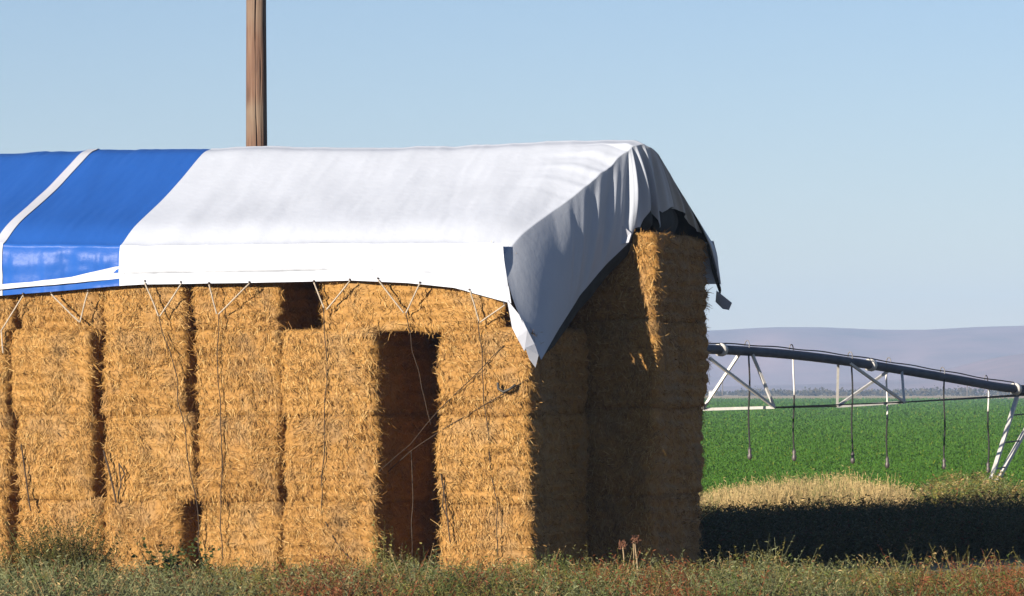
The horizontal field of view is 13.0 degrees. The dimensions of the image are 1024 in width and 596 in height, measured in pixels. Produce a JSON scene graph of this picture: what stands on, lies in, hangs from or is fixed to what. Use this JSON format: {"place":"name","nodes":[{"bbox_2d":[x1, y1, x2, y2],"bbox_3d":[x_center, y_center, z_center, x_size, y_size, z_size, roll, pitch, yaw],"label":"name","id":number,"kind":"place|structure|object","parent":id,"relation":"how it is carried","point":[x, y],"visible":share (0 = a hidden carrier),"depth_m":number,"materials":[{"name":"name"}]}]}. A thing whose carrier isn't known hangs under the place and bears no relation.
{"place":"outdoors","nodes":[
{"label":"outdoors","id":0,"kind":"place"},
{"bbox_2d":[277,322,441,432],"bbox_3d":[-2.091,1.098,62.109,1.769,1.532,3.008,-1,-2,19],"label":"straw bale","id":1,"kind":"object","parent":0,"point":[372,371],"visible":0.92,"depth_m":60.94},
{"bbox_2d":[0,0,1023,329],"label":"sky","id":2,"kind":"structure","parent":0,"point":[855,164],"materials":[{"name":"blue"}]},
{"bbox_2d":[696,393,1023,576],"bbox_3d":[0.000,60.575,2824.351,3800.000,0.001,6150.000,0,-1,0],"label":"ground","id":3,"kind":"structure","parent":0,"point":[1004,562],"depth_m":69.77,"materials":[{"name":"soil"}]},
{"bbox_2d":[0,497,21,570],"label":"straw bale","id":4,"kind":"object","parent":3,"relation":"on","point":[8,509],"visible":0.1,"depth_m":62.45},
{"bbox_2d":[0,409,19,500],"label":"straw bale","id":5,"kind":"object","parent":4,"relation":"on","point":[8,428],"visible":0.23,"depth_m":62.41},
{"bbox_2d":[0,327,17,421],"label":"straw bale","id":6,"kind":"object","parent":5,"relation":"on","point":[5,384],"visible":0.17,"depth_m":62.43},
{"bbox_2d":[0,294,21,331],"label":"straw bale","id":7,"kind":"object","parent":6,"relation":"on","point":[8,303],"visible":0.16,"depth_m":62.57},
{"bbox_2d":[7,325,106,420],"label":"straw bale","id":8,"kind":"object","parent":5,"relation":"on","point":[56,371],"visible":0.59,"depth_m":62.22},
{"bbox_2d":[17,287,106,339],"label":"straw bale","id":9,"kind":"object","parent":8,"relation":"on","point":[42,310],"visible":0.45,"depth_m":62.24},
{"bbox_2d":[0,140,731,366],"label":"hay tarp","id":10,"kind":"object","parent":9,"relation":"on","point":[556,223],"visible":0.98,"depth_m":61.99,"materials":[{"name":"fabric"}]},
{"bbox_2d":[1,295,23,352],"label":"tie rope","id":11,"kind":"object","parent":10,"relation":"hanging from","point":[6,323],"visible":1,"depth_m":62.33,"materials":[{"name":"white fabric"}]},
{"bbox_2d":[51,292,88,322],"bbox_3d":[-6.114,0.131,62.033,0.567,0.427,0.042,0,-1,18],"label":"tie rope","id":12,"kind":"object","parent":10,"relation":"hanging from","point":[61,304],"visible":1,"depth_m":62.00,"materials":[{"name":"white fabric"}]},
{"bbox_2d":[144,282,200,560],"bbox_3d":[-4.644,1.706,61.505,0.845,3.854,0.069,0,-1,15],"label":"tie rope","id":13,"kind":"object","parent":10,"relation":"hanging from","point":[177,391],"visible":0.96,"depth_m":61.51,"materials":[{"name":"grey fabric"}]},
{"bbox_2d":[208,283,249,557],"bbox_3d":[-3.847,1.673,61.222,0.607,3.756,0.110,0,-1,17],"label":"tie rope","id":14,"kind":"object","parent":10,"relation":"hanging from","point":[219,392],"visible":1,"depth_m":61.29,"materials":[{"name":"grey fabric"}]},
{"bbox_2d":[313,280,353,562],"bbox_3d":[-2.415,1.671,60.750,0.574,3.816,0.106,0,-1,22],"label":"tie rope","id":15,"kind":"object","parent":10,"relation":"hanging from","point":[327,308],"visible":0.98,"depth_m":60.81,"materials":[{"name":"grey fabric"}]},
{"bbox_2d":[378,279,430,424],"bbox_3d":[-1.464,0.736,60.682,0.611,1.967,0.727,0,-1,11],"label":"tie rope","id":16,"kind":"object","parent":10,"relation":"hanging from","point":[409,330],"visible":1,"depth_m":60.49,"materials":[{"name":"grey fabric"}]},
{"bbox_2d":[469,291,504,554],"bbox_3d":[-0.313,1.674,60.028,0.506,3.542,0.121,0,-1,18],"label":"tie rope","id":17,"kind":"object","parent":10,"relation":"hanging from","point":[483,396],"visible":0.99,"depth_m":60.09,"materials":[{"name":"beige fabric"}]},
{"bbox_2d":[13,494,106,568],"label":"straw bale","id":18,"kind":"object","parent":3,"relation":"on","point":[62,511],"visible":0.24,"depth_m":62.17},
{"bbox_2d":[11,410,107,504],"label":"straw bale","id":19,"kind":"object","parent":18,"relation":"on","point":[64,458],"visible":0.51,"depth_m":62.14},
{"bbox_2d":[20,444,30,510],"bbox_3d":[-6.743,2.491,62.222,0.165,0.927,0.028,0,-1,18],"label":"loose twine","id":20,"kind":"object","parent":19,"relation":"attached to","point":[25,477],"visible":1,"depth_m":62.21,"materials":[{"name":"fabric"}]},
{"bbox_2d":[0,508,132,581],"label":"round bush","id":21,"kind":"object","parent":3,"relation":"on","point":[65,548],"visible":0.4,"depth_m":57.26,"materials":[{"name":"green plant"}]},
{"bbox_2d":[97,496,205,579],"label":"straw bale","id":22,"kind":"object","parent":3,"relation":"on","point":[166,520],"visible":0.43,"depth_m":61.72},
{"bbox_2d":[100,410,200,507],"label":"straw bale","id":23,"kind":"object","parent":22,"relation":"on","point":[149,454],"visible":0.63,"depth_m":61.72},
{"bbox_2d":[103,450,116,502],"bbox_3d":[-5.542,2.460,61.819,0.216,0.725,0.035,0,-1,18],"label":"loose twine","id":24,"kind":"object","parent":23,"relation":"attached to","point":[110,476],"visible":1,"depth_m":61.80,"materials":[{"name":"beige fabric"}]},
{"bbox_2d":[118,463,124,495],"bbox_3d":[-5.374,2.496,61.763,0.109,0.451,0.025,0,-1,18],"label":"loose twine","id":25,"kind":"object","parent":23,"relation":"hanging from","point":[119,465],"visible":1,"depth_m":61.76,"materials":[{"name":"beige fabric"}]},
{"bbox_2d":[97,325,200,422],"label":"straw bale","id":26,"kind":"object","parent":23,"relation":"on","point":[138,373],"visible":0.55,"depth_m":61.80},
{"bbox_2d":[99,284,197,332],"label":"straw bale","id":27,"kind":"object","parent":26,"relation":"on","point":[127,307],"visible":0.4,"depth_m":61.86},
{"bbox_2d":[130,532,220,581],"bbox_3d":[-4.332,3.442,57.724,1.142,0.884,0.795,0,-1,-13],"label":"leafy weed","id":28,"kind":"object","parent":3,"relation":"on","point":[171,559],"visible":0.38,"depth_m":57.63,"materials":[{"name":"green plant"}]},
{"bbox_2d":[194,499,285,575],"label":"straw bale","id":29,"kind":"object","parent":3,"relation":"on","point":[253,530],"visible":0.41,"depth_m":61.30},
{"bbox_2d":[194,406,287,512],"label":"straw bale","id":30,"kind":"object","parent":29,"relation":"on","point":[252,450],"visible":0.55,"depth_m":61.26},
{"bbox_2d":[246,0,266,146],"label":"utility pole","id":31,"kind":"object","parent":3,"relation":"on","point":[256,94],"visible":0.26,"depth_m":71.95,"materials":[{"name":"brown wood"}]},
{"bbox_2d":[306,535,325,574],"bbox_3d":[-2.466,3.422,56.449,0.264,0.870,0.295,-1,-2,45],"label":"rusty dock","id":32,"kind":"object","parent":3,"relation":"on","point":[312,559],"visible":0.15,"depth_m":56.48,"materials":[{"name":"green plant"}]},
{"bbox_2d":[279,497,439,571],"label":"straw bale","id":33,"kind":"object","parent":3,"relation":"on","point":[351,523],"visible":0.61,"depth_m":60.87},
{"bbox_2d":[281,409,440,510],"bbox_3d":[-2.042,2.222,62.043,1.796,1.514,2.945,1,-1,18],"label":"straw bale","id":34,"kind":"object","parent":33,"relation":"on","point":[357,457],"visible":0.86,"depth_m":60.91},
{"bbox_2d":[188,324,307,421],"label":"straw bale","id":35,"kind":"object","parent":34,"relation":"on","point":[249,371],"visible":0.62,"depth_m":61.31},
{"bbox_2d":[188,281,324,332],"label":"straw bale","id":36,"kind":"object","parent":35,"relation":"on","point":[264,305],"visible":0.48,"depth_m":61.50},
{"bbox_2d":[364,519,421,572],"bbox_3d":[-1.543,3.342,58.307,0.858,1.108,0.556,-1,-1,29],"label":"doorway weed","id":37,"kind":"object","parent":3,"relation":"on","point":[384,553],"visible":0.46,"depth_m":58.31,"materials":[{"name":"green plant"}]},
{"bbox_2d":[377,541,411,568],"bbox_3d":[-1.486,3.535,58.480,0.366,0.728,0.519,1,-1,-31],"label":"doorway weed","id":38,"kind":"object","parent":3,"relation":"on","point":[402,558],"visible":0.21,"depth_m":58.47,"materials":[{"name":"green plant"}]},
{"bbox_2d":[433,498,443,570],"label":"straw bale","id":39,"kind":"object","parent":3,"relation":"on","point":[437,507],"visible":0.04,"depth_m":63.16},
{"bbox_2d":[0,533,1023,595],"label":"weeds","id":40,"kind":"object","parent":3,"relation":"on","point":[397,579],"visible":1,"depth_m":50.49,"materials":[{"name":"green plant"}]},
{"bbox_2d":[432,497,593,575],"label":"straw bale","id":41,"kind":"object","parent":3,"relation":"on","point":[542,529],"visible":0.66,"depth_m":60.26},
{"bbox_2d":[432,410,592,517],"bbox_3d":[0.017,2.226,61.400,1.757,1.503,3.027,0,-1,18],"label":"straw bale","id":42,"kind":"object","parent":41,"relation":"on","point":[537,460],"visible":0.9,"depth_m":60.20},
{"bbox_2d":[440,473,450,542],"bbox_3d":[-0.892,2.821,60.252,0.150,0.931,0.023,0,-1,19],"label":"loose twine","id":43,"kind":"object","parent":42,"relation":"hanging from","point":[443,498],"visible":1,"depth_m":60.25,"materials":[{"name":"beige fabric"}]},
{"bbox_2d":[434,324,594,421],"bbox_3d":[0.021,1.047,61.424,1.737,1.514,2.945,0,-1,18],"label":"straw bale","id":44,"kind":"object","parent":42,"relation":"on","point":[556,383],"visible":0.94,"depth_m":60.26},
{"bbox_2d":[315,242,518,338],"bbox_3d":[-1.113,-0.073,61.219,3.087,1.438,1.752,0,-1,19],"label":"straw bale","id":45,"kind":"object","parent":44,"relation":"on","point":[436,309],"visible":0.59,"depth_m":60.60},
{"bbox_2d":[378,345,503,471],"bbox_3d":[-0.889,1.495,60.492,1.808,1.713,0.417,0,-1,20],"label":"guy rope","id":46,"kind":"object","parent":44,"relation":"attached to","point":[438,410],"visible":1,"depth_m":60.41,"materials":[{"name":"fabric"}]},
{"bbox_2d":[388,377,530,471],"bbox_3d":[-0.782,1.758,60.429,2.269,1.379,0.345,-1,-1,34],"label":"guy rope","id":47,"kind":"object","parent":44,"relation":"attached to","point":[451,424],"visible":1,"depth_m":60.29,"materials":[{"name":"grey fabric"}]},
{"bbox_2d":[411,451,413,555],"bbox_3d":[-1.362,2.792,61.119,0.040,1.432,0.027,0,-1,0],"label":"hanging cord","id":48,"kind":"object","parent":47,"relation":"hanging from","point":[412,502],"visible":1,"depth_m":61.11,"materials":[{"name":"grey fabric"}]},
{"bbox_2d":[497,382,515,392],"bbox_3d":[-0.078,1.199,59.952,0.271,0.145,0.068,0,-1,15],"label":"iron hook","id":49,"kind":"object","parent":44,"relation":"attached to","point":[506,390],"visible":1,"depth_m":59.93,"materials":[{"name":"grey metal"}]},
{"bbox_2d":[518,547,575,575],"bbox_3d":[0.446,3.528,57.398,0.766,0.700,0.757,0,-1,0],"label":"green weed","id":50,"kind":"object","parent":3,"relation":"on","point":[554,558],"visible":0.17,"depth_m":57.49,"materials":[{"name":"green plant"}]},
{"bbox_2d":[618,539,626,564],"bbox_3d":[1.405,3.466,56.943,0.117,0.807,0.138,0,-1,0],"label":"dry stalk","id":51,"kind":"object","parent":3,"relation":"on","point":[620,545],"visible":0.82,"depth_m":56.94,"materials":[{"name":"brown plant"}]},
{"bbox_2d":[631,534,638,567],"bbox_3d":[1.569,3.432,56.938,0.130,0.872,0.112,0,-1,-12],"label":"dry stalk","id":52,"kind":"object","parent":3,"relation":"on","point":[635,541],"visible":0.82,"depth_m":56.94,"materials":[{"name":"beige plant"}]},
{"bbox_2d":[584,492,709,576],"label":"straw bale","id":53,"kind":"object","parent":3,"relation":"on","point":[670,523],"visible":0.6,"depth_m":62.41},
{"bbox_2d":[584,401,710,502],"bbox_3d":[1.735,2.218,63.605,1.686,1.586,3.008,0,-1,19],"label":"straw bale","id":54,"kind":"object","parent":53,"relation":"on","point":[650,451],"visible":0.76,"depth_m":62.42},
{"bbox_2d":[569,317,712,413],"bbox_3d":[1.769,0.966,63.664,1.767,1.568,2.945,0,-1,19],"label":"straw bale","id":55,"kind":"object","parent":54,"relation":"on","point":[653,363],"visible":0.85,"depth_m":62.43},
{"bbox_2d":[571,228,713,326],"bbox_3d":[1.783,-0.266,63.649,1.675,1.529,3.098,0,-1,19],"label":"straw bale","id":56,"kind":"object","parent":55,"relation":"on","point":[655,275],"visible":0.72,"depth_m":62.46},
{"bbox_2d":[753,540,794,573],"bbox_3d":[3.415,3.504,58.386,0.486,0.786,0.444,-1,-1,35],"label":"green weed","id":57,"kind":"object","parent":3,"relation":"on","point":[776,556],"visible":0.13,"depth_m":58.42,"materials":[{"name":"green plant"}]},
{"bbox_2d":[705,385,1012,395],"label":"brush","id":58,"kind":"object","parent":3,"relation":"on","point":[882,392],"visible":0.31,"depth_m":1983.38,"materials":[{"name":"green plant"}]},
{"bbox_2d":[695,485,1023,572],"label":"shaded weeds","id":59,"kind":"object","parent":3,"relation":"on","point":[899,531],"visible":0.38,"depth_m":70.38,"materials":[{"name":"green plant"}]},
{"bbox_2d":[701,340,1023,481],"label":"irrigation pivot","id":60,"kind":"object","parent":3,"relation":"on","point":[1016,390],"visible":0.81,"depth_m":99.78,"materials":[{"name":"metal"}]},
{"bbox_2d":[897,466,1023,509],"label":"green weeds","id":61,"kind":"object","parent":3,"relation":"on","point":[963,484],"visible":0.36,"depth_m":90.59,"materials":[{"name":"green plant"}]},
{"bbox_2d":[697,465,1023,513],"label":"dry grass","id":62,"kind":"structure","parent":0,"point":[813,489],"depth_m":87.94,"materials":[{"name":"yellow plant"}]},
{"bbox_2d":[699,397,1023,494],"bbox_3d":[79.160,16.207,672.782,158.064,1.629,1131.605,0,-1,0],"label":"alfalfa crop","id":63,"kind":"object","parent":0,"point":[726,444],"visible":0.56,"depth_m":213.35,"materials":[{"name":"green plant"}]},
{"bbox_2d":[705,394,1023,398],"bbox_3d":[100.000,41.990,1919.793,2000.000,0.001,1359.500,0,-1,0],"label":"distant tree line","id":64,"kind":"object","parent":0,"point":[727,396],"visible":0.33,"depth_m":1802.38,"materials":[{"name":"green plant"}]},
{"bbox_2d":[706,326,1023,385],"bbox_3d":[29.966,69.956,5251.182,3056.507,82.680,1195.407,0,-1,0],"label":"hills","id":65,"kind":"structure","parent":0,"point":[937,349],"depth_m":4930.45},
{"bbox_2d":[707,353,1023,392],"bbox_3d":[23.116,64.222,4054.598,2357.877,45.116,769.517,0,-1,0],"label":"foothills","id":66,"kind":"structure","parent":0,"point":[1009,368],"depth_m":3865.34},
{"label":"straw bale","id":67,"kind":"object","parent":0,"visible":0},
{"bbox_2d":[435,333,442,415],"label":"straw bale","id":68,"kind":"object","parent":67,"relation":"on","point":[438,341],"visible":0.02,"depth_m":63.22}
]}

